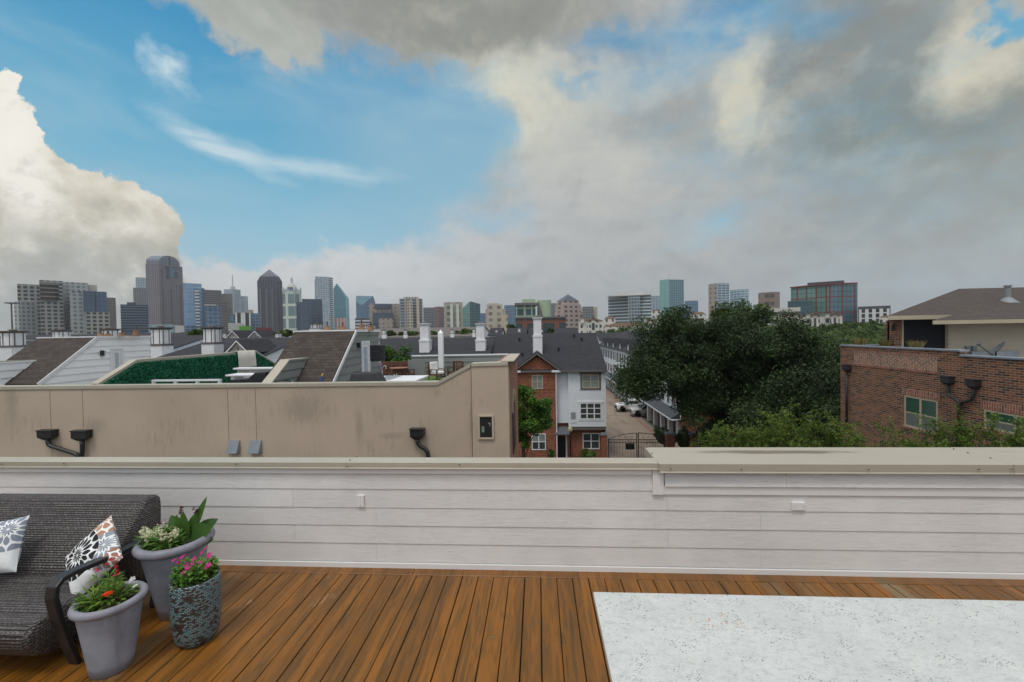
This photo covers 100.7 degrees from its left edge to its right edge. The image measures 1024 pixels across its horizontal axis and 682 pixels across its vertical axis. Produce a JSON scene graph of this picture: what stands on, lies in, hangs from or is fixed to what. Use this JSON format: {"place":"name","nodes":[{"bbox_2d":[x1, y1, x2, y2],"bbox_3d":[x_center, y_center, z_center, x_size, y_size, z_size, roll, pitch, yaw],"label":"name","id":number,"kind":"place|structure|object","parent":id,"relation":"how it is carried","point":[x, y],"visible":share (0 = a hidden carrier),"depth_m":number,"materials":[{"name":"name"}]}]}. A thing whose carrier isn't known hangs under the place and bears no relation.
{"place":"outdoors","nodes":[
{"label":"outdoors","id":0,"kind":"place"},
{"bbox_2d":[0,329,28,360],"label":"chimney","id":1,"kind":"object","parent":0,"point":[13,341],"visible":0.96,"depth_m":66.00,"materials":[{"name":"metal"}]},
{"bbox_2d":[14,280,96,334],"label":"hotel block","id":2,"kind":"structure","parent":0,"point":[42,307],"depth_m":378.66,"materials":[{"name":"concrete"}]},
{"bbox_2d":[5,336,151,384],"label":"stair house","id":3,"kind":"structure","parent":0,"point":[75,360],"depth_m":17.94,"materials":[{"name":"white paint"}]},
{"bbox_2d":[109,347,123,371],"bbox_3d":[-17.890,1.372,19.240,0.060,2.148,0.602,-1,1,3],"label":"door","id":4,"kind":"structure","parent":3,"relation":"in","point":[116,354],"depth_m":19.20,"materials":[{"name":"white glass"}]},
{"bbox_2d":[69,291,109,333],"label":"hotel wing","id":5,"kind":"structure","parent":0,"point":[89,313],"depth_m":375.01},
{"bbox_2d":[107,297,116,328],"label":"office tower","id":6,"kind":"structure","parent":0,"point":[111,306],"depth_m":655.25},
{"bbox_2d":[120,302,148,333],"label":"office tower","id":7,"kind":"structure","parent":0,"point":[133,314],"depth_m":582.71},
{"bbox_2d":[133,277,146,304],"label":"office tower","id":8,"kind":"structure","parent":0,"point":[139,295],"depth_m":1130.88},
{"bbox_2d":[145,256,183,328],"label":"office tower","id":9,"kind":"structure","parent":0,"point":[164,287],"depth_m":972.06,"materials":[{"name":"stone"}]},
{"bbox_2d":[91,350,274,383],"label":"divider wall","id":10,"kind":"structure","parent":0,"point":[199,366],"depth_m":16.86,"materials":[{"name":"plant"}]},
{"bbox_2d":[238,350,256,366],"bbox_3d":[-12.992,0.875,20.627,0.352,0.803,1.223,-1,1,3],"label":"draped cover","id":11,"kind":"object","parent":10,"relation":"on","point":[246,358],"visible":0.92,"depth_m":20.65,"materials":[{"name":"white fabric"}]},
{"bbox_2d":[150,335,222,351],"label":"row house","id":12,"kind":"structure","parent":0,"point":[180,342],"depth_m":77.83,"materials":[{"name":"grey"}]},
{"bbox_2d":[183,283,204,331],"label":"office tower","id":13,"kind":"structure","parent":0,"point":[194,303],"depth_m":558.26,"materials":[{"name":"teal glass"}]},
{"bbox_2d":[204,304,220,326],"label":"office tower","id":14,"kind":"structure","parent":0,"point":[212,314],"depth_m":530.93,"materials":[{"name":"teal glass"}]},
{"bbox_2d":[204,290,221,304],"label":"office tower","id":15,"kind":"structure","parent":0,"point":[214,297],"depth_m":1062.08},
{"bbox_2d":[218,301,227,330],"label":"office tower","id":16,"kind":"structure","parent":0,"point":[224,319],"depth_m":993.00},
{"bbox_2d":[156,337,290,362],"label":"row house","id":17,"kind":"structure","parent":0,"point":[280,344],"depth_m":67.74,"materials":[{"name":"grey"}]},
{"bbox_2d":[147,325,173,357],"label":"chimney","id":18,"kind":"object","parent":17,"relation":"on","point":[161,344],"visible":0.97,"depth_m":66.68,"materials":[{"name":"metal"}]},
{"bbox_2d":[200,325,224,353],"bbox_3d":[-45.782,0.422,64.920,2.145,5.598,2.145,-1,1,3],"label":"chimney","id":19,"kind":"object","parent":17,"relation":"on","point":[211,343],"visible":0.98,"depth_m":64.10,"materials":[{"name":"metal"}]},
{"bbox_2d":[225,339,275,352],"bbox_3d":[-39.174,1.598,64.378,3.770,3.781,7.330,-1,1,3],"label":"gable dormer","id":20,"kind":"object","parent":17,"relation":"on","point":[262,345],"visible":0.67,"depth_m":62.89,"materials":[{"name":"grey"}]},
{"bbox_2d":[224,275,240,322],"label":"office tower","id":21,"kind":"structure","parent":0,"point":[235,293],"depth_m":1259.18,"materials":[{"name":"glass"}]},
{"bbox_2d":[228,313,250,330],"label":"office tower","id":22,"kind":"structure","parent":0,"point":[243,319],"depth_m":674.39,"materials":[{"name":"white glass"}]},
{"bbox_2d":[225,367,272,379],"bbox_3d":[-10.475,1.682,17.207,2.630,1.370,2.000,-1,1,3],"label":"white bar unit","id":23,"kind":"object","parent":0,"point":[245,372],"visible":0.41,"depth_m":17.86,"materials":[{"name":"stone"}]},
{"bbox_2d":[257,269,282,330],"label":"pyramid tower","id":24,"kind":"structure","parent":0,"point":[270,296],"depth_m":1004.81,"materials":[{"name":"grey glass"}]},
{"bbox_2d":[282,276,301,329],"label":"office tower","id":25,"kind":"structure","parent":0,"point":[291,292],"depth_m":890.92,"materials":[{"name":"concrete"}]},
{"bbox_2d":[296,299,322,329],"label":"office tower","id":26,"kind":"structure","parent":0,"point":[309,312],"depth_m":688.02,"materials":[{"name":"blue glass"}]},
{"bbox_2d":[315,276,333,328],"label":"office tower","id":27,"kind":"structure","parent":0,"point":[324,289],"depth_m":896.86,"materials":[{"name":"glass"}]},
{"bbox_2d":[369,304,399,328],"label":"office tower","id":28,"kind":"structure","parent":0,"point":[384,315],"depth_m":759.01,"materials":[{"name":"beige stone"}]},
{"bbox_2d":[399,297,422,327],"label":"office tower","id":29,"kind":"structure","parent":0,"point":[411,312],"depth_m":735.33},
{"bbox_2d":[423,307,434,327],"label":"office tower","id":30,"kind":"structure","parent":0,"point":[428,315],"depth_m":882.64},
{"bbox_2d":[380,337,495,374],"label":"row house","id":31,"kind":"structure","parent":0,"point":[459,345],"depth_m":48.33,"materials":[{"name":"grey"}]},
{"bbox_2d":[419,322,431,352],"bbox_3d":[-9.411,0.192,46.170,1.168,4.584,1.168,-1,1,3],"label":"chimney","id":32,"kind":"object","parent":31,"relation":"on","point":[425,343],"visible":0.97,"depth_m":45.68,"materials":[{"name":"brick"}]},
{"bbox_2d":[475,322,486,350],"bbox_3d":[-3.374,0.166,46.104,1.124,4.528,1.124,-1,1,3],"label":"chimney","id":33,"kind":"object","parent":31,"relation":"on","point":[480,341],"visible":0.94,"depth_m":45.62,"materials":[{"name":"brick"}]},
{"bbox_2d":[434,307,443,327],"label":"office tower","id":34,"kind":"structure","parent":0,"point":[439,316],"depth_m":841.07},
{"bbox_2d":[444,302,462,326],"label":"office tower","id":35,"kind":"structure","parent":0,"point":[453,314],"depth_m":691.42,"materials":[{"name":"stone"}]},
{"bbox_2d":[463,301,479,326],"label":"peaked glass block","id":36,"kind":"structure","parent":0,"point":[472,318],"depth_m":755.76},
{"bbox_2d":[485,303,507,332],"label":"office tower","id":37,"kind":"structure","parent":0,"point":[496,316],"depth_m":618.65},
{"bbox_2d":[0,0,1023,331],"label":"sky","id":38,"kind":"structure","parent":0,"point":[436,152],"materials":[{"name":"blue"}]},
{"bbox_2d":[475,580,608,681],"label":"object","id":39,"kind":"structure","parent":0,"point":[541,635],"depth_m":3.35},
{"bbox_2d":[0,572,1023,681],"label":"deck","id":40,"kind":"structure","parent":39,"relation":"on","point":[299,627],"depth_m":3.30,"materials":[{"name":"brown wood"}]},
{"bbox_2d":[0,493,160,664],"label":"wicker loveseat","id":41,"kind":"object","parent":40,"relation":"on","point":[36,595],"visible":0.68,"depth_m":3.50,"materials":[{"name":"wicker"}]},
{"bbox_2d":[0,515,29,572],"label":"pillow","id":42,"kind":"object","parent":41,"relation":"on","point":[12,533],"visible":1,"depth_m":3.39,"materials":[{"name":"grey fabric"}]},
{"bbox_2d":[65,515,122,593],"bbox_3d":[-3.253,1.683,3.300,0.440,0.440,0.171,39,-10,30],"label":"pillow","id":43,"kind":"object","parent":41,"relation":"on","point":[101,539],"visible":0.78,"depth_m":3.24,"materials":[{"name":"fabric"}]},
{"bbox_2d":[67,580,148,679],"bbox_3d":[-2.795,2.025,2.959,0.413,0.500,0.413,-1,1,3],"label":"planter","id":44,"kind":"object","parent":40,"relation":"on","point":[108,636],"visible":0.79,"depth_m":2.85,"materials":[{"name":"grey ceramic"}]},
{"bbox_2d":[65,555,139,616],"bbox_3d":[-2.829,1.678,2.939,0.411,0.308,0.354,-1,1,3],"label":"flower plant","id":45,"kind":"object","parent":44,"relation":"on","point":[111,585],"visible":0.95,"depth_m":2.96,"materials":[{"name":"green plant"}]},
{"bbox_2d":[131,527,215,620],"bbox_3d":[-2.805,1.947,3.550,0.548,0.632,0.548,-1,1,3],"label":"planter","id":46,"kind":"object","parent":40,"relation":"on","point":[157,565],"visible":0.52,"depth_m":3.37,"materials":[{"name":"grey ceramic"}]},
{"bbox_2d":[131,522,172,550],"bbox_3d":[-2.941,1.602,3.485,0.310,0.200,0.322,-1,1,3],"label":"white flower plant","id":47,"kind":"object","parent":46,"relation":"on","point":[145,537],"visible":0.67,"depth_m":3.44,"materials":[{"name":"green plant"}]},
{"bbox_2d":[142,525,188,550],"bbox_3d":[-2.783,1.601,3.429,0.313,0.192,0.310,-1,1,3],"label":"white flower plant","id":48,"kind":"object","parent":46,"relation":"on","point":[165,539],"visible":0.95,"depth_m":3.42,"materials":[{"name":"green plant"}]},
{"bbox_2d":[151,497,217,545],"bbox_3d":[-2.779,1.524,3.550,0.563,0.393,0.305,-1,1,3],"label":"broadleaf plant","id":49,"kind":"object","parent":46,"relation":"in","point":[194,527],"visible":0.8,"depth_m":3.59,"materials":[{"name":"green plant"}]},
{"bbox_2d":[168,567,221,648],"bbox_3d":[-2.397,2.022,3.226,0.326,0.482,0.326,-1,1,3],"label":"textured planter","id":50,"kind":"object","parent":40,"relation":"on","point":[195,614],"visible":0.74,"depth_m":3.10,"materials":[{"name":"teal ceramic"}]},
{"bbox_2d":[168,547,221,589],"bbox_3d":[-2.400,1.724,3.216,0.324,0.211,0.320,-2,2,-44],"label":"pink flower plant","id":51,"kind":"object","parent":50,"relation":"on","point":[183,573],"visible":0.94,"depth_m":3.19,"materials":[{"name":"green plant"}]},
{"bbox_2d":[219,565,1023,586],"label":"deck border","id":52,"kind":"object","parent":40,"relation":"attached to","point":[669,576],"visible":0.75,"depth_m":3.96,"materials":[{"name":"brown wood"}]},
{"bbox_2d":[593,592,1023,681],"bbox_3d":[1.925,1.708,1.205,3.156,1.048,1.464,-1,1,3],"label":"rug","id":53,"kind":"object","parent":40,"relation":"on","point":[657,637],"visible":1,"depth_m":1.69,"materials":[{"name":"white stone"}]},
{"bbox_2d":[0,443,1023,578],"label":"parapet wall","id":54,"kind":"structure","parent":39,"relation":"on","point":[936,512],"depth_m":4.04,"materials":[{"name":"white paint"}]},
{"bbox_2d":[608,292,650,322],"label":"office tower","id":55,"kind":"structure","parent":0,"point":[625,307],"depth_m":596.86,"materials":[{"name":"white glass"}]},
{"bbox_2d":[605,387,678,457],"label":"alley paving","id":56,"kind":"structure","parent":0,"point":[618,422],"depth_m":55.51,"materials":[{"name":"concrete"}]},
{"bbox_2d":[608,432,664,457],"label":"iron gate","id":57,"kind":"structure","parent":56,"relation":"on","point":[629,445],"depth_m":41.54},
{"bbox_2d":[675,425,690,446],"bbox_3d":[17.083,10.194,42.240,1.867,3.515,2.072,-2,1,-38],"label":"bush","id":58,"kind":"object","parent":56,"relation":"on","point":[682,438],"visible":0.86,"depth_m":41.84,"materials":[{"name":"green plant"}]},
{"bbox_2d":[606,386,679,446],"bbox_3d":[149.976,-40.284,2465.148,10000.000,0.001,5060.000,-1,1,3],"label":"ground","id":59,"kind":"structure","parent":0,"point":[645,417],"depth_m":63.98,"materials":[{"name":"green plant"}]},
{"bbox_2d":[0,333,174,340],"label":"row house","id":60,"kind":"structure","parent":59,"relation":"on","point":[30,337],"depth_m":145.59,"materials":[{"name":"grey"}]},
{"bbox_2d":[0,353,519,457],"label":"stucco townhouse","id":61,"kind":"structure","parent":59,"relation":"on","point":[470,410],"depth_m":13.14,"materials":[{"name":"paint"}]},
{"bbox_2d":[0,360,35,384],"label":"divider wall","id":62,"kind":"structure","parent":61,"relation":"on","point":[10,369],"depth_m":16.43,"materials":[{"name":"white paint"}]},
{"bbox_2d":[230,371,270,382],"bbox_3d":[-9.092,1.281,14.860,1.328,0.419,0.500,-1,1,3],"label":"covered grill","id":63,"kind":"object","parent":61,"relation":"on","point":[258,377],"visible":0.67,"depth_m":14.60,"materials":[{"name":"fabric"}]},
{"bbox_2d":[262,358,307,382],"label":"divider wall","id":64,"kind":"structure","parent":61,"relation":"on","point":[286,369],"depth_m":14.31,"materials":[{"name":"grey paint"}]},
{"bbox_2d":[272,330,380,381],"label":"stair house","id":65,"kind":"structure","parent":61,"relation":"on","point":[336,355],"depth_m":16.07,"materials":[{"name":"brown paint"}]},
{"bbox_2d":[361,341,370,371],"bbox_3d":[-6.042,1.143,17.569,0.060,2.288,0.812,-1,1,3],"label":"door","id":66,"kind":"structure","parent":65,"relation":"in","point":[365,349],"depth_m":17.53,"materials":[{"name":"white glass"}]},
{"bbox_2d":[349,371,385,381],"bbox_3d":[-4.855,1.688,14.387,1.196,1.290,0.631,-1,1,3],"label":"covered grill","id":67,"kind":"object","parent":61,"relation":"on","point":[368,376],"visible":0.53,"depth_m":14.17,"materials":[{"name":"fabric"}]},
{"bbox_2d":[370,344,384,360],"bbox_3d":[-5.422,0.477,17.112,0.550,0.667,0.292,-1,1,3],"label":"covered screen","id":68,"kind":"object","parent":61,"relation":"on","point":[377,352],"visible":1,"depth_m":16.98,"materials":[{"name":"fabric"}]},
{"bbox_2d":[382,343,412,375],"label":"tree","id":69,"kind":"object","parent":61,"relation":"on","point":[391,356],"visible":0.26,"depth_m":30.28,"materials":[{"name":"green plant"}]},
{"bbox_2d":[382,365,428,380],"bbox_3d":[-4.598,1.648,17.158,1.991,1.246,1.984,-1,1,3],"label":"outdoor counter","id":70,"kind":"object","parent":61,"relation":"on","point":[407,378],"visible":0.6,"depth_m":17.25,"materials":[{"name":"silver metal"}]},
{"bbox_2d":[425,376,443,380],"bbox_3d":[-3.622,2.106,23.865,2.800,0.018,2.700,-1,1,3],"label":"turf mat","id":71,"kind":"object","parent":61,"relation":"on","point":[432,378],"visible":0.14,"depth_m":23.83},
{"bbox_2d":[438,330,446,377],"bbox_3d":[-4.110,0.727,24.616,0.600,2.765,0.600,-1,1,3],"label":"closed parasol","id":72,"kind":"object","parent":71,"relation":"on","point":[440,348],"visible":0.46,"depth_m":24.47,"materials":[{"name":"white fabric"}]},
{"bbox_2d":[408,354,508,375],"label":"terrace parapet","id":73,"kind":"structure","parent":61,"relation":"attached to","point":[418,364],"depth_m":25.30,"materials":[{"name":"grey paint"}]},
{"bbox_2d":[512,389,515,453],"bbox_3d":[0.054,2.755,14.987,0.100,2.094,1.740,-1,1,3],"label":"downspout","id":74,"kind":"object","parent":61,"relation":"in","point":[514,393],"depth_m":14.69,"materials":[{"name":"black paint"}]},
{"bbox_2d":[333,284,349,328],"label":"prism tower","id":75,"kind":"structure","parent":59,"relation":"on","point":[341,304],"depth_m":1019.07,"materials":[{"name":"teal glass"}]},
{"bbox_2d":[356,296,374,317],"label":"folded tower","id":76,"kind":"structure","parent":59,"relation":"on","point":[362,306],"depth_m":942.96,"materials":[{"name":"teal glass"}]},
{"bbox_2d":[303,327,488,338],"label":"row house","id":77,"kind":"structure","parent":59,"relation":"on","point":[446,331],"depth_m":122.50,"materials":[{"name":"beige"}]},
{"bbox_2d":[518,384,554,457],"bbox_3d":[1.267,7.712,33.193,3.560,9.443,3.527,0,2,43],"label":"tree","id":78,"kind":"object","parent":59,"relation":"on","point":[534,416],"visible":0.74,"depth_m":32.66,"materials":[{"name":"green plant"}]},
{"bbox_2d":[515,299,565,333],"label":"green clubhouse","id":79,"kind":"structure","parent":59,"relation":"on","point":[525,311],"depth_m":297.26,"materials":[{"name":"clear glass"}]},
{"bbox_2d":[492,333,607,457],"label":"corner townhouse","id":80,"kind":"structure","parent":59,"relation":"on","point":[565,373],"depth_m":42.69,"materials":[{"name":"white paint"}]},
{"bbox_2d":[532,315,542,354],"bbox_3d":[2.762,-0.342,45.920,1.078,4.820,1.078,-1,1,3],"label":"chimney","id":81,"kind":"object","parent":80,"relation":"on","point":[537,336],"visible":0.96,"depth_m":45.45,"materials":[{"name":"paint"}]},
{"bbox_2d":[532,433,545,449],"bbox_3d":[2.689,10.116,42.644,1.418,1.669,0.100,-1,1,3],"label":"window","id":82,"kind":"structure","parent":80,"relation":"in","point":[538,442],"depth_m":42.62,"materials":[{"name":"white glass"}]},
{"bbox_2d":[557,435,566,457],"bbox_3d":[5.046,10.871,43.319,1.161,2.510,0.200,-1,1,3],"label":"door","id":83,"kind":"structure","parent":80,"relation":"in","point":[562,440],"depth_m":43.26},
{"bbox_2d":[579,372,601,389],"bbox_3d":[7.841,4.007,42.339,2.182,1.747,0.120,-1,1,3],"label":"window","id":84,"kind":"structure","parent":80,"relation":"in","point":[588,380],"depth_m":42.32,"materials":[{"name":"glass"}]},
{"bbox_2d":[578,401,602,420],"bbox_3d":[7.854,6.986,42.403,2.539,1.952,0.120,-1,1,3],"label":"window","id":85,"kind":"structure","parent":80,"relation":"in","point":[587,410],"depth_m":42.38,"materials":[{"name":"white glass"}]},
{"bbox_2d":[583,433,599,448],"bbox_3d":[8.035,10.157,43.122,1.708,1.640,0.100,-1,1,3],"label":"window","id":86,"kind":"structure","parent":80,"relation":"in","point":[590,440],"depth_m":43.09,"materials":[{"name":"white glass"}]},
{"bbox_2d":[554,295,581,332],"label":"pyramid office","id":87,"kind":"structure","parent":59,"relation":"on","point":[568,307],"depth_m":622.72,"materials":[{"name":"stone"}]},
{"bbox_2d":[578,317,603,332],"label":"white villa","id":88,"kind":"object","parent":59,"relation":"on","point":[592,325],"visible":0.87,"depth_m":244.42,"materials":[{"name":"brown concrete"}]},
{"bbox_2d":[599,330,786,443],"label":"alley row","id":89,"kind":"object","parent":59,"relation":"on","point":[614,349],"visible":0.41,"depth_m":71.52,"materials":[{"name":"white paint"}]},
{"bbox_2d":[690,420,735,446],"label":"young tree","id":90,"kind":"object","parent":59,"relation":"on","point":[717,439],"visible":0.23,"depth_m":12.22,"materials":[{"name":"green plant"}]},
{"bbox_2d":[690,418,737,446],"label":"young tree","id":91,"kind":"object","parent":59,"relation":"on","point":[705,426],"visible":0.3,"depth_m":38.85,"materials":[{"name":"green plant"}]},
{"bbox_2d":[608,304,853,438],"bbox_3d":[20.201,4.382,36.633,23.192,15.578,14.340,-1,1,-14],"label":"tree","id":92,"kind":"object","parent":59,"relation":"on","point":[693,364],"visible":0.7,"depth_m":35.34,"materials":[{"name":"green plant"}]},
{"bbox_2d":[707,298,774,444],"bbox_3d":[24.269,3.556,45.740,6.626,16.458,4.442,-1,1,3],"label":"tree","id":93,"kind":"object","parent":59,"relation":"on","point":[717,312],"visible":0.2,"depth_m":45.03,"materials":[{"name":"green plant"}]},
{"bbox_2d":[597,320,885,372],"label":"woodland","id":94,"kind":"object","parent":59,"relation":"on","point":[872,331],"visible":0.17,"depth_m":135.47,"materials":[{"name":"green plant"}]},
{"bbox_2d":[721,415,780,446],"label":"young tree","id":95,"kind":"object","parent":59,"relation":"on","point":[742,442],"visible":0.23,"depth_m":12.89,"materials":[{"name":"green plant"}]},
{"bbox_2d":[725,340,847,446],"bbox_3d":[21.463,6.084,29.882,9.304,12.152,12.905,0,2,45],"label":"tree","id":96,"kind":"object","parent":59,"relation":"on","point":[825,395],"visible":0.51,"depth_m":28.44,"materials":[{"name":"green plant"}]},
{"bbox_2d":[744,397,830,446],"bbox_3d":[7.955,7.148,12.178,2.289,11.148,2.242,-1,1,3],"label":"young tree","id":97,"kind":"object","parent":59,"relation":"on","point":[788,437],"visible":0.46,"depth_m":12.03,"materials":[{"name":"green plant"}]},
{"bbox_2d":[804,312,822,327],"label":"white villa","id":98,"kind":"object","parent":59,"relation":"on","point":[815,318],"visible":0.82,"depth_m":189.54,"materials":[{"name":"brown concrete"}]},
{"bbox_2d":[788,280,857,322],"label":"red frame office","id":99,"kind":"structure","parent":59,"relation":"on","point":[838,297],"depth_m":344.74,"materials":[{"name":"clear glass"}]},
{"bbox_2d":[823,311,841,325],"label":"white villa","id":100,"kind":"object","parent":59,"relation":"on","point":[833,317],"visible":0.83,"depth_m":185.65,"materials":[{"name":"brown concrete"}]},
{"bbox_2d":[810,409,873,446],"bbox_3d":[8.918,7.273,11.592,1.664,10.892,1.658,-2,2,-42],"label":"young tree","id":101,"kind":"object","parent":59,"relation":"on","point":[832,435],"visible":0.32,"depth_m":11.39,"materials":[{"name":"green plant"}]},
{"bbox_2d":[859,308,889,322],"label":"white office","id":102,"kind":"structure","parent":59,"relation":"on","point":[866,315],"depth_m":320.08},
{"bbox_2d":[847,420,901,446],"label":"young tree","id":103,"kind":"object","parent":59,"relation":"on","point":[851,441],"visible":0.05,"depth_m":10.14,"materials":[{"name":"green plant"}]},
{"bbox_2d":[872,416,962,446],"bbox_3d":[9.281,7.221,9.546,1.814,11.069,1.861,-1,1,3],"label":"young tree","id":104,"kind":"object","parent":59,"relation":"on","point":[911,443],"visible":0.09,"depth_m":9.57,"materials":[{"name":"green plant"}]},
{"bbox_2d":[839,285,1023,446],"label":"brick house","id":105,"kind":"structure","parent":59,"relation":"on","point":[944,370],"depth_m":19.36,"materials":[{"name":"brick"}]},
{"bbox_2d":[901,389,939,434],"bbox_3d":[17.166,2.942,17.833,0.080,1.737,1.798,-1,1,3],"label":"window","id":106,"kind":"structure","parent":105,"relation":"in","point":[913,404],"depth_m":17.87,"materials":[{"name":"beige paint"}]},
{"bbox_2d":[981,401,1023,434],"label":"window","id":107,"kind":"structure","parent":105,"relation":"in","point":[987,406],"depth_m":14.65,"materials":[{"name":"beige paint"}]},
{"bbox_2d":[911,404,993,446],"bbox_3d":[9.588,7.029,9.250,1.576,11.454,1.412,-1,1,3],"label":"young tree","id":108,"kind":"object","parent":59,"relation":"on","point":[966,439],"visible":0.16,"depth_m":9.10,"materials":[{"name":"green plant"}]},
{"bbox_2d":[957,410,1023,446],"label":"young tree","id":109,"kind":"object","parent":59,"relation":"on","point":[1016,439],"visible":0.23,"depth_m":8.71,"materials":[{"name":"green plant"}]},
{"bbox_2d":[660,279,683,316],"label":"office tower","id":110,"kind":"structure","parent":0,"point":[671,293],"depth_m":677.24,"materials":[{"name":"blue glass"}]},
{"bbox_2d":[708,282,728,319],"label":"office tower","id":111,"kind":"structure","parent":0,"point":[718,291],"depth_m":648.61,"materials":[{"name":"beige stone"}]},
{"bbox_2d":[730,289,748,309],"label":"office tower","id":112,"kind":"structure","parent":0,"point":[735,295],"depth_m":670.48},
{"bbox_2d":[758,292,779,307],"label":"office tower","id":113,"kind":"structure","parent":0,"point":[771,299],"depth_m":477.61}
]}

